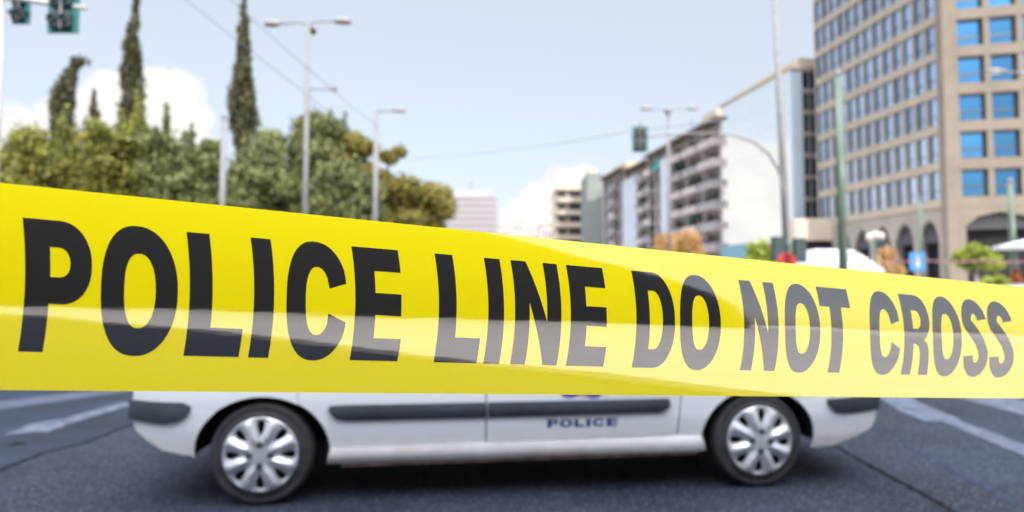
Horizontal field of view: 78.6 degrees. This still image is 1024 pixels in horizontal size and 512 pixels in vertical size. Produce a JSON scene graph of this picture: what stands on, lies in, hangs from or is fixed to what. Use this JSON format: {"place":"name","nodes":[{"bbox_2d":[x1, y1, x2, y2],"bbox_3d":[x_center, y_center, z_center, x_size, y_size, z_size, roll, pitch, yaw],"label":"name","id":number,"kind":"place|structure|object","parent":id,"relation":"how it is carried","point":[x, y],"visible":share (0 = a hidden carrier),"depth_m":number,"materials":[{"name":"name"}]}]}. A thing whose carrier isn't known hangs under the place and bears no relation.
{"place":"outdoors","nodes":[
{"label":"outdoors","id":0,"kind":"place"},
{"bbox_2d":[0,0,814,229],"label":"sky","id":1,"kind":"structure","parent":0,"point":[469,77],"materials":[{"name":"white"}]},
{"bbox_2d":[441,182,497,232],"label":"building","id":2,"kind":"structure","parent":0,"point":[477,210],"depth_m":301.30,"materials":[{"name":"grey concrete"}]},
{"bbox_2d":[0,398,1023,511],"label":"road","id":3,"kind":"structure","parent":0,"point":[129,468],"depth_m":4.47,"materials":[{"name":"grey asphalt"}]},
{"bbox_2d":[0,390,133,468],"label":"road patch","id":4,"kind":"object","parent":3,"relation":"on","point":[74,433],"visible":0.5,"depth_m":6.42,"materials":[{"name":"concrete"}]},
{"bbox_2d":[0,0,86,142],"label":"signal mast","id":5,"kind":"object","parent":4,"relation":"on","point":[2,8],"visible":0.9,"depth_m":11.69,"materials":[{"name":"grey metal"}]},
{"bbox_2d":[7,0,30,23],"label":"traffic signal","id":6,"kind":"object","parent":5,"relation":"attached to","point":[19,12],"visible":0.99,"depth_m":11.97,"materials":[{"name":"teal paint"}]},
{"bbox_2d":[45,0,79,33],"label":"traffic signal","id":7,"kind":"object","parent":5,"relation":"hanging from","point":[61,19],"visible":1,"depth_m":11.63,"materials":[{"name":"teal paint"}]},
{"bbox_2d":[0,391,128,409],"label":"road marking","id":8,"kind":"object","parent":4,"relation":"on","point":[37,400],"visible":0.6,"depth_m":7.70,"materials":[{"name":"paint"}]},
{"bbox_2d":[4,402,128,434],"bbox_3d":[-4.627,1.706,6.653,0.429,0.001,1.668,0,-3,0],"label":"road marking","id":9,"kind":"object","parent":4,"relation":"on","point":[47,426],"visible":0.89,"depth_m":6.35,"materials":[{"name":"paint"}]},
{"bbox_2d":[219,115,227,205],"bbox_3d":[-10.249,-1.290,22.085,0.560,7.457,0.560,0,-3,0],"label":"utility pole","id":10,"kind":"object","parent":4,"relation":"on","point":[222,179],"visible":0.33,"depth_m":22.11,"materials":[{"name":"metal"}]},
{"bbox_2d":[264,18,351,213],"bbox_3d":[-7.034,-2.931,20.812,2.140,10.615,2.797,3,-4,-44],"label":"street lamp","id":11,"kind":"object","parent":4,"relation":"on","point":[310,30],"visible":0.78,"depth_m":20.62,"materials":[{"name":"metal"}]},
{"bbox_2d":[187,0,352,130],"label":"overhead wire","id":12,"kind":"object","parent":11,"relation":"attached to","point":[263,60],"visible":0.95,"depth_m":18.39,"materials":[{"name":"grey"}]},
{"bbox_2d":[0,423,133,469],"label":"road crack","id":13,"kind":"object","parent":3,"relation":"on","point":[38,454],"visible":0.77,"depth_m":5.28,"materials":[{"name":"black"}]},
{"bbox_2d":[279,105,370,212],"bbox_3d":[-11.995,-3.212,39.968,6.401,12.988,5.985,-2,-3,37],"label":"broadleaf tree","id":14,"kind":"object","parent":3,"relation":"on","point":[331,126],"visible":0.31,"depth_m":39.05,"materials":[{"name":"green plant"}]},
{"bbox_2d":[308,151,390,221],"bbox_3d":[-9.330,-1.394,35.200,4.579,8.904,4.757,0,-3,0],"label":"broadleaf tree","id":15,"kind":"object","parent":3,"relation":"on","point":[345,190],"visible":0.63,"depth_m":34.07,"materials":[{"name":"green plant"}]},
{"bbox_2d":[310,129,407,192],"bbox_3d":[-10.129,-2.576,41.073,6.271,11.820,5.165,0,-3,0],"label":"pine tree","id":16,"kind":"object","parent":3,"relation":"on","point":[357,142],"visible":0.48,"depth_m":39.99,"materials":[{"name":"green plant"}]},
{"bbox_2d":[372,108,405,220],"bbox_3d":[-6.226,-2.279,31.142,1.813,10.286,0.640,0,-3,0],"label":"street lamp","id":17,"kind":"object","parent":3,"relation":"on","point":[375,176],"visible":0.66,"depth_m":31.16,"materials":[{"name":"metal"}]},
{"bbox_2d":[231,0,373,122],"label":"overhead wire","id":18,"kind":"object","parent":17,"relation":"attached to","point":[295,57],"visible":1,"depth_m":18.04,"materials":[{"name":"grey"}]},
{"bbox_2d":[383,202,445,227],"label":"pine tree","id":19,"kind":"object","parent":3,"relation":"on","point":[416,217],"visible":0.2,"depth_m":42.58,"materials":[{"name":"green plant"}]},
{"bbox_2d":[380,171,458,225],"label":"pine tree","id":20,"kind":"object","parent":3,"relation":"on","point":[437,201],"visible":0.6,"depth_m":43.75,"materials":[{"name":"green plant"}]},
{"bbox_2d":[128,391,879,503],"bbox_3d":[0.036,0.810,5.051,5.358,1.662,2.160,0,-3,-6],"label":"police car","id":21,"kind":"object","parent":3,"relation":"on","point":[268,447],"visible":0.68,"depth_m":4.13,"materials":[{"name":"white paint"}]},
{"bbox_2d":[581,168,602,243],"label":"apartment building","id":22,"kind":"structure","parent":3,"relation":"on","point":[591,207],"depth_m":168.96,"materials":[{"name":"beige paint"}]},
{"bbox_2d":[599,161,637,245],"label":"apartment building","id":23,"kind":"structure","parent":3,"relation":"on","point":[614,179],"depth_m":152.49,"materials":[{"name":"paint"}]},
{"bbox_2d":[621,160,648,248],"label":"apartment building","id":24,"kind":"structure","parent":3,"relation":"on","point":[634,200],"depth_m":136.59,"materials":[{"name":"paint"}]},
{"bbox_2d":[643,143,672,248],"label":"apartment building","id":25,"kind":"structure","parent":3,"relation":"on","point":[655,189],"depth_m":126.42,"materials":[{"name":"paint"}]},
{"bbox_2d":[640,106,698,250],"bbox_3d":[8.419,-2.520,33.156,3.084,10.958,0.400,0,-3,0],"label":"street lamp","id":26,"kind":"object","parent":3,"relation":"on","point":[667,111],"visible":0.76,"depth_m":33.21,"materials":[{"name":"metal"}]},
{"bbox_2d":[631,133,806,261],"bbox_3d":[7.620,-1.053,23.075,6.398,7.078,0.400,0,-3,0],"label":"signal mast","id":27,"kind":"object","parent":3,"relation":"on","point":[796,248],"visible":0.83,"depth_m":22.98,"materials":[{"name":"metal"}]},
{"bbox_2d":[632,123,647,151],"bbox_3d":[4.776,-4.418,23.219,0.600,1.080,0.210,0,-3,0],"label":"traffic signal","id":28,"kind":"object","parent":27,"relation":"hanging from","point":[640,144],"visible":1,"depth_m":23.21,"materials":[{"name":"teal paint"}]},
{"bbox_2d":[772,0,790,251],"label":"lamp mast","id":29,"kind":"object","parent":3,"relation":"on","point":[781,128],"visible":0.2,"depth_m":25.21,"materials":[{"name":"metal"}]},
{"bbox_2d":[777,252,795,263],"bbox_3d":[9.669,1.155,22.000,0.680,2.566,0.100,0,-3,0],"label":"no entry sign","id":30,"kind":"object","parent":3,"relation":"on","point":[786,257],"visible":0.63,"depth_m":22.00,"materials":[{"name":"red metal"}]},
{"bbox_2d":[833,70,847,268],"bbox_3d":[10.400,-1.790,19.706,0.560,8.232,0.560,0,-3,0],"label":"green pole","id":31,"kind":"object","parent":3,"relation":"on","point":[841,190],"visible":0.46,"depth_m":19.66,"materials":[{"name":"metal"}]},
{"bbox_2d":[796,249,884,272],"bbox_3d":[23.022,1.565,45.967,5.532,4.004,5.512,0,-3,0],"label":"car","id":32,"kind":"object","parent":3,"relation":"on","point":[828,258],"visible":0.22,"depth_m":43.86,"materials":[{"name":"white metal"}]},
{"bbox_2d":[832,445,955,511],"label":"road crack","id":33,"kind":"object","parent":3,"relation":"on","point":[929,497],"visible":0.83,"depth_m":4.40,"materials":[{"name":"black asphalt"}]},
{"bbox_2d":[880,397,1023,455],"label":"road marking","id":34,"kind":"object","parent":3,"relation":"on","point":[914,408],"visible":0.7,"depth_m":6.57,"materials":[{"name":"paint"}]},
{"bbox_2d":[961,398,1023,414],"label":"road marking","id":35,"kind":"object","parent":3,"relation":"on","point":[1013,405],"visible":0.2,"depth_m":7.40,"materials":[{"name":"paint"}]},
{"bbox_2d":[987,68,1023,76],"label":"street lamp","id":36,"kind":"object","parent":3,"relation":"on","point":[996,71],"visible":1,"depth_m":24.27,"materials":[{"name":"metal"}]},
{"bbox_3d":[-1.243,0.590,0.482,0.340,1.666,0.340,0,-3,0],"label":"barrier post","id":37,"kind":"object","parent":3,"relation":"on","visible":0},
{"bbox_2d":[0,183,1023,397],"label":"police tape","id":38,"kind":"object","parent":37,"relation":"attached to","point":[105,292],"visible":1,"depth_m":0.93,"materials":[{"name":"yellow plastic"}]},
{"bbox_2d":[511,222,524,235],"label":"distant house","id":39,"kind":"structure","parent":0,"point":[518,227],"depth_m":461.38,"materials":[{"name":"grey"}]},
{"bbox_2d":[538,224,552,238],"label":"distant house","id":40,"kind":"structure","parent":0,"point":[545,230],"depth_m":300.82,"materials":[{"name":"grey"}]},
{"bbox_2d":[550,185,580,241],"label":"apartment building","id":41,"kind":"structure","parent":0,"point":[566,212],"depth_m":190.99,"materials":[{"name":"beige paint"}]},
{"bbox_2d":[412,120,719,158],"bbox_3d":[0.383,-5.738,33.159,1.354,3.388,27.188,2,-3,-32],"label":"overhead wire","id":42,"kind":"object","parent":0,"point":[579,140],"visible":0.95,"depth_m":28.45,"materials":[{"name":"grey metal"}]},
{"bbox_2d":[867,259,1023,262],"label":"striped tape","id":43,"kind":"object","parent":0,"point":[945,261],"visible":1,"depth_m":28.02,"materials":[{"name":"red plastic"}]},
{"label":"ground","id":44,"kind":"structure","parent":0,"visible":0},
{"bbox_2d":[666,109,722,255],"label":"apartment building","id":45,"kind":"structure","parent":44,"relation":"on","point":[696,180],"depth_m":106.62,"materials":[{"name":"paint"}]},
{"bbox_2d":[813,0,1023,282],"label":"office tower","id":46,"kind":"structure","parent":44,"relation":"on","point":[933,113],"depth_m":62.18,"materials":[{"name":"beige concrete"}]},
{"bbox_2d":[858,125,863,149],"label":"window","id":47,"kind":"structure","parent":46,"relation":"in","point":[860,129],"depth_m":71.62,"materials":[{"name":"blue"}]},
{"bbox_2d":[859,157,864,180],"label":"window","id":48,"kind":"structure","parent":46,"relation":"in","point":[861,160],"depth_m":71.56,"materials":[{"name":"blue"}]},
{"bbox_2d":[860,188,865,212],"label":"window","id":49,"kind":"structure","parent":46,"relation":"in","point":[862,191],"depth_m":71.38,"materials":[{"name":"blue"}]},
{"bbox_2d":[866,90,871,114],"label":"window","id":50,"kind":"structure","parent":46,"relation":"in","point":[868,94],"depth_m":70.31,"materials":[{"name":"blue"}]},
{"bbox_2d":[867,122,872,146],"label":"window","id":51,"kind":"structure","parent":46,"relation":"in","point":[870,125],"depth_m":70.12,"materials":[{"name":"blue"}]},
{"bbox_2d":[868,154,873,178],"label":"window","id":52,"kind":"structure","parent":46,"relation":"in","point":[870,157],"depth_m":69.97,"materials":[{"name":"blue"}]},
{"bbox_2d":[869,186,874,210],"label":"window","id":53,"kind":"structure","parent":46,"relation":"in","point":[871,189],"depth_m":69.90,"materials":[{"name":"blue"}]},
{"bbox_2d":[874,22,879,47],"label":"window","id":54,"kind":"structure","parent":46,"relation":"in","point":[876,26],"depth_m":69.24,"materials":[{"name":"blue"}]},
{"bbox_2d":[875,54,880,79],"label":"window","id":55,"kind":"structure","parent":46,"relation":"in","point":[877,58],"depth_m":69.05,"materials":[{"name":"blue"}]},
{"bbox_2d":[875,86,881,111],"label":"window","id":56,"kind":"structure","parent":46,"relation":"in","point":[877,90],"depth_m":68.85,"materials":[{"name":"blue"}]},
{"bbox_2d":[876,118,882,143],"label":"window","id":57,"kind":"structure","parent":46,"relation":"in","point":[878,122],"depth_m":68.68,"materials":[{"name":"blue"}]},
{"bbox_2d":[877,151,883,176],"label":"window","id":58,"kind":"structure","parent":46,"relation":"in","point":[880,154],"depth_m":68.50,"materials":[{"name":"blue"}]},
{"bbox_2d":[878,184,884,208],"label":"window","id":59,"kind":"structure","parent":46,"relation":"in","point":[880,187],"depth_m":68.33,"materials":[{"name":"blue"}]},
{"bbox_2d":[883,16,889,41],"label":"window","id":60,"kind":"structure","parent":46,"relation":"in","point":[886,29],"depth_m":67.70,"materials":[{"name":"blue"}]},
{"bbox_2d":[884,48,890,74],"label":"window","id":61,"kind":"structure","parent":46,"relation":"in","point":[887,64],"depth_m":67.52,"materials":[{"name":"blue"}]},
{"bbox_2d":[885,81,891,107],"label":"window","id":62,"kind":"structure","parent":46,"relation":"in","point":[888,100],"depth_m":67.33,"materials":[{"name":"blue"}]},
{"bbox_2d":[886,115,892,140],"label":"window","id":63,"kind":"structure","parent":46,"relation":"in","point":[889,135],"depth_m":67.15,"materials":[{"name":"blue"}]},
{"bbox_2d":[887,148,893,173],"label":"window","id":64,"kind":"structure","parent":46,"relation":"in","point":[890,169],"depth_m":66.99,"materials":[{"name":"blue"}]},
{"bbox_2d":[888,182,894,207],"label":"window","id":65,"kind":"structure","parent":46,"relation":"in","point":[891,203],"depth_m":66.79,"materials":[{"name":"blue"}]},
{"bbox_2d":[893,10,899,36],"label":"window","id":66,"kind":"structure","parent":46,"relation":"in","point":[896,18],"depth_m":66.21,"materials":[{"name":"blue"}]},
{"bbox_2d":[894,43,900,69],"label":"window","id":67,"kind":"structure","parent":46,"relation":"in","point":[897,52],"depth_m":66.03,"materials":[{"name":"blue"}]},
{"bbox_2d":[895,77,901,103],"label":"window","id":68,"kind":"structure","parent":46,"relation":"in","point":[898,85],"depth_m":65.87,"materials":[{"name":"blue"}]},
{"bbox_2d":[896,111,902,137],"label":"window","id":69,"kind":"structure","parent":46,"relation":"in","point":[899,119],"depth_m":65.69,"materials":[{"name":"blue glass"}]},
{"bbox_2d":[897,145,903,171],"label":"window","id":70,"kind":"structure","parent":46,"relation":"in","point":[900,152],"depth_m":65.53,"materials":[{"name":"blue"}]},
{"bbox_2d":[898,179,904,205],"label":"window","id":71,"kind":"structure","parent":46,"relation":"in","point":[901,186],"depth_m":65.36,"materials":[{"name":"blue"}]},
{"bbox_2d":[903,3,910,30],"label":"window","id":72,"kind":"structure","parent":46,"relation":"in","point":[906,9],"depth_m":64.68,"materials":[{"name":"blue"}]},
{"bbox_2d":[904,37,911,64],"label":"window","id":73,"kind":"structure","parent":46,"relation":"in","point":[907,43],"depth_m":64.49,"materials":[{"name":"blue glass"}]},
{"bbox_2d":[905,72,912,99],"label":"window","id":74,"kind":"structure","parent":46,"relation":"in","point":[909,87],"depth_m":64.33,"materials":[{"name":"blue glass"}]},
{"bbox_2d":[906,107,913,133],"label":"window","id":75,"kind":"structure","parent":46,"relation":"in","point":[910,120],"depth_m":64.16,"materials":[{"name":"blue glass"}]},
{"bbox_2d":[907,142,914,168],"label":"window","id":76,"kind":"structure","parent":46,"relation":"in","point":[911,153],"depth_m":64.00,"materials":[{"name":"blue glass"}]},
{"bbox_2d":[908,177,915,203],"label":"window","id":77,"kind":"structure","parent":46,"relation":"in","point":[912,185],"depth_m":63.83,"materials":[{"name":"blue"}]},
{"bbox_2d":[914,0,921,24],"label":"window","id":78,"kind":"structure","parent":46,"relation":"in","point":[917,3],"depth_m":63.27,"materials":[{"name":"blue glass"}]},
{"bbox_2d":[915,32,922,59],"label":"window","id":79,"kind":"structure","parent":46,"relation":"in","point":[918,37],"depth_m":63.02,"materials":[{"name":"blue glass"}]},
{"bbox_2d":[916,67,923,95],"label":"window","id":80,"kind":"structure","parent":46,"relation":"in","point":[919,72],"depth_m":62.85,"materials":[{"name":"blue glass"}]},
{"bbox_2d":[917,102,924,130],"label":"window","id":81,"kind":"structure","parent":46,"relation":"in","point":[921,107],"depth_m":62.70,"materials":[{"name":"blue glass"}]},
{"bbox_2d":[918,138,925,166],"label":"window","id":82,"kind":"structure","parent":46,"relation":"in","point":[922,143],"depth_m":62.53,"materials":[{"name":"blue glass"}]},
{"bbox_2d":[919,174,927,201],"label":"window","id":83,"kind":"structure","parent":46,"relation":"in","point":[923,178],"depth_m":62.37,"materials":[{"name":"blue"}]},
{"bbox_2d":[926,0,933,18],"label":"window","id":84,"kind":"structure","parent":46,"relation":"in","point":[929,3],"depth_m":61.76,"materials":[{"name":"blue"}]},
{"bbox_2d":[927,25,934,54],"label":"window","id":85,"kind":"structure","parent":46,"relation":"in","point":[930,31],"depth_m":61.59,"materials":[{"name":"blue glass"}]},
{"bbox_2d":[928,62,935,90],"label":"window","id":86,"kind":"structure","parent":46,"relation":"in","point":[931,67],"depth_m":61.35,"materials":[{"name":"blue glass"}]},
{"bbox_2d":[929,98,936,126],"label":"window","id":87,"kind":"structure","parent":46,"relation":"in","point":[932,103],"depth_m":61.17,"materials":[{"name":"blue glass"}]},
{"bbox_2d":[930,134,937,163],"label":"window","id":88,"kind":"structure","parent":46,"relation":"in","point":[933,139],"depth_m":61.03,"materials":[{"name":"blue glass"}]},
{"bbox_2d":[931,171,939,199],"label":"window","id":89,"kind":"structure","parent":46,"relation":"in","point":[935,175],"depth_m":60.88,"materials":[{"name":"blue"}]},
{"bbox_2d":[956,0,979,8],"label":"window","id":90,"kind":"structure","parent":46,"relation":"in","point":[960,4],"depth_m":59.93,"materials":[{"name":"blue glass"}]},
{"bbox_2d":[956,19,981,45],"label":"window","id":91,"kind":"structure","parent":46,"relation":"in","point":[968,31],"depth_m":59.79,"materials":[{"name":"blue glass"}]},
{"bbox_2d":[958,56,982,83],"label":"window","id":92,"kind":"structure","parent":46,"relation":"in","point":[970,69],"depth_m":59.60,"materials":[{"name":"blue glass"}]},
{"bbox_2d":[959,94,984,120],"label":"window","id":93,"kind":"structure","parent":46,"relation":"in","point":[971,107],"depth_m":59.42,"materials":[{"name":"blue glass"}]},
{"bbox_2d":[960,131,985,158],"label":"window","id":94,"kind":"structure","parent":46,"relation":"in","point":[972,143],"depth_m":59.28,"materials":[{"name":"blue glass"}]},
{"bbox_2d":[962,169,986,196],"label":"window","id":95,"kind":"structure","parent":46,"relation":"in","point":[974,182],"depth_m":59.10,"materials":[{"name":"blue glass"}]},
{"bbox_2d":[988,0,1012,5],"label":"window","id":96,"kind":"structure","parent":46,"relation":"in","point":[990,2],"depth_m":59.34,"materials":[{"name":"blue"}]},
{"bbox_2d":[989,16,1014,43],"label":"window","id":97,"kind":"structure","parent":46,"relation":"in","point":[1001,30],"depth_m":59.18,"materials":[{"name":"blue glass"}]},
{"bbox_2d":[990,54,1015,80],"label":"window","id":98,"kind":"structure","parent":46,"relation":"in","point":[1007,62],"depth_m":58.99,"materials":[{"name":"blue glass"}]},
{"bbox_2d":[992,92,1017,118],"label":"window","id":99,"kind":"structure","parent":46,"relation":"in","point":[1004,105],"depth_m":58.83,"materials":[{"name":"blue glass"}]},
{"bbox_2d":[993,130,1018,156],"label":"window","id":100,"kind":"structure","parent":46,"relation":"in","point":[1006,142],"depth_m":58.64,"materials":[{"name":"blue glass"}]},
{"bbox_2d":[995,168,1020,195],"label":"window","id":101,"kind":"structure","parent":46,"relation":"in","point":[1001,175],"depth_m":58.52,"materials":[{"name":"blue glass"}]},
{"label":"park ground","id":102,"kind":"structure","parent":0,"visible":0},
{"bbox_2d":[0,121,76,187],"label":"broadleaf tree","id":103,"kind":"object","parent":102,"relation":"on","point":[18,149],"visible":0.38,"depth_m":35.36,"materials":[{"name":"green plant"}]},
{"bbox_2d":[44,54,90,139],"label":"cypress tree","id":104,"kind":"object","parent":102,"relation":"on","point":[63,91],"visible":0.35,"depth_m":42.32,"materials":[{"name":"green plant"}]},
{"bbox_2d":[29,104,128,194],"bbox_3d":[-25.816,-2.962,37.539,4.887,12.257,4.967,2,-3,-30],"label":"broadleaf tree","id":105,"kind":"object","parent":102,"relation":"on","point":[92,158],"visible":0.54,"depth_m":36.37,"materials":[{"name":"green plant"}]},
{"bbox_2d":[88,88,102,120],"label":"cypress tree","id":106,"kind":"object","parent":102,"relation":"on","point":[93,111],"visible":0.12,"depth_m":44.47,"materials":[{"name":"green plant"}]},
{"bbox_2d":[94,85,161,196],"bbox_3d":[-23.388,-3.697,38.817,4.522,13.847,4.673,0,-3,0],"label":"broadleaf tree","id":107,"kind":"object","parent":102,"relation":"on","point":[127,133],"visible":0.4,"depth_m":37.64,"materials":[{"name":"green plant"}]},
{"bbox_2d":[113,0,148,174],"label":"cypress tree","id":108,"kind":"object","parent":102,"relation":"on","point":[130,68],"visible":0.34,"depth_m":43.37,"materials":[{"name":"green plant"}]},
{"bbox_2d":[134,102,196,200],"bbox_3d":[-20.331,-2.976,37.250,4.356,12.258,4.144,0,-3,0],"label":"broadleaf tree","id":109,"kind":"object","parent":102,"relation":"on","point":[159,171],"visible":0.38,"depth_m":36.47,"materials":[{"name":"green plant"}]},
{"bbox_2d":[176,133,235,205],"bbox_3d":[-17.480,-1.931,36.041,3.638,10.056,3.836,2,-3,-33],"label":"broadleaf tree","id":110,"kind":"object","parent":102,"relation":"on","point":[200,170],"visible":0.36,"depth_m":35.29,"materials":[{"name":"green plant"}]},
{"bbox_2d":[225,0,261,158],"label":"cypress tree","id":111,"kind":"object","parent":102,"relation":"on","point":[241,106],"visible":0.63,"depth_m":42.24,"materials":[{"name":"green plant"}]},
{"bbox_2d":[214,117,309,212],"bbox_3d":[-14.718,-2.665,37.111,5.009,11.622,5.470,0,-3,0],"label":"broadleaf tree","id":112,"kind":"object","parent":102,"relation":"on","point":[260,179],"visible":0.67,"depth_m":36.12,"materials":[{"name":"green plant"}]},
{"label":"pavement","id":113,"kind":"structure","parent":0,"visible":0},
{"bbox_2d":[651,226,705,253],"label":"rusty tree","id":114,"kind":"object","parent":113,"relation":"on","point":[688,242],"visible":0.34,"depth_m":54.44,"materials":[{"name":"brown plant"}]},
{"bbox_2d":[743,238,776,261],"bbox_3d":[14.698,1.031,37.962,5.216,4.318,4.756,0,-3,0],"label":"shrub","id":115,"kind":"object","parent":113,"relation":"on","point":[757,250],"visible":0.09,"depth_m":37.05,"materials":[{"name":"green plant"}]},
{"bbox_2d":[719,58,817,258],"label":"glass building","id":116,"kind":"structure","parent":113,"relation":"on","point":[751,192],"depth_m":87.82,"materials":[{"name":"white glass"}]},
{"bbox_2d":[721,243,747,258],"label":"bay window","id":117,"kind":"structure","parent":116,"relation":"in","point":[737,250],"depth_m":94.73,"materials":[{"name":"teal glass"}]},
{"bbox_2d":[790,218,832,249],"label":"canopy annex","id":118,"kind":"object","parent":113,"relation":"on","point":[816,233],"visible":0.42,"depth_m":76.47,"materials":[{"name":"beige paint"}]},
{"bbox_2d":[865,231,884,271],"bbox_3d":[23.301,0.842,40.005,1.240,4.887,0.487,0,-3,0],"label":"globe lamp","id":119,"kind":"object","parent":113,"relation":"on","point":[874,235],"visible":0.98,"depth_m":39.97,"materials":[{"name":"teal paint"}]},
{"bbox_2d":[873,245,906,274],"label":"shrub","id":120,"kind":"object","parent":113,"relation":"on","point":[886,255],"visible":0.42,"depth_m":43.57,"materials":[{"name":"brown plant"}]},
{"bbox_2d":[909,253,925,275],"bbox_3d":[21.425,1.393,33.001,0.840,3.125,0.111,0,-3,0],"label":"blue sign","id":121,"kind":"object","parent":113,"relation":"on","point":[918,266],"visible":0.88,"depth_m":33.00,"materials":[{"name":"blue metal"}]},
{"bbox_2d":[917,196,923,276],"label":"green pole","id":122,"kind":"object","parent":113,"relation":"on","point":[920,230],"visible":0.45,"depth_m":42.09,"materials":[{"name":"metal"}]},
{"bbox_2d":[950,241,1006,281],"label":"tree","id":123,"kind":"object","parent":113,"relation":"on","point":[972,251],"visible":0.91,"depth_m":35.48,"materials":[{"name":"green plant"}]},
{"bbox_2d":[978,272,1011,284],"bbox_3d":[23.142,1.753,29.833,1.661,2.110,1.877,2,-4,-40],"label":"shrub","id":124,"kind":"object","parent":113,"relation":"on","point":[998,279],"visible":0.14,"depth_m":29.92,"materials":[{"name":"green plant"}]},
{"bbox_2d":[991,240,1023,249],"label":"parasol","id":125,"kind":"object","parent":113,"relation":"on","point":[1017,245],"visible":1,"depth_m":29.92,"materials":[{"name":"fabric"}]},
{"bbox_2d":[1006,178,1017,280],"bbox_3d":[24.921,-0.513,31.059,0.640,6.753,0.640,0,-3,0],"label":"green pole","id":126,"kind":"object","parent":113,"relation":"on","point":[1011,220],"visible":0.45,"depth_m":31.04,"materials":[{"name":"metal"}]},
{"bbox_2d":[1008,268,1023,283],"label":"shrub","id":127,"kind":"object","parent":113,"relation":"on","point":[1018,278],"visible":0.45,"depth_m":30.81,"materials":[{"name":"orange plant"}]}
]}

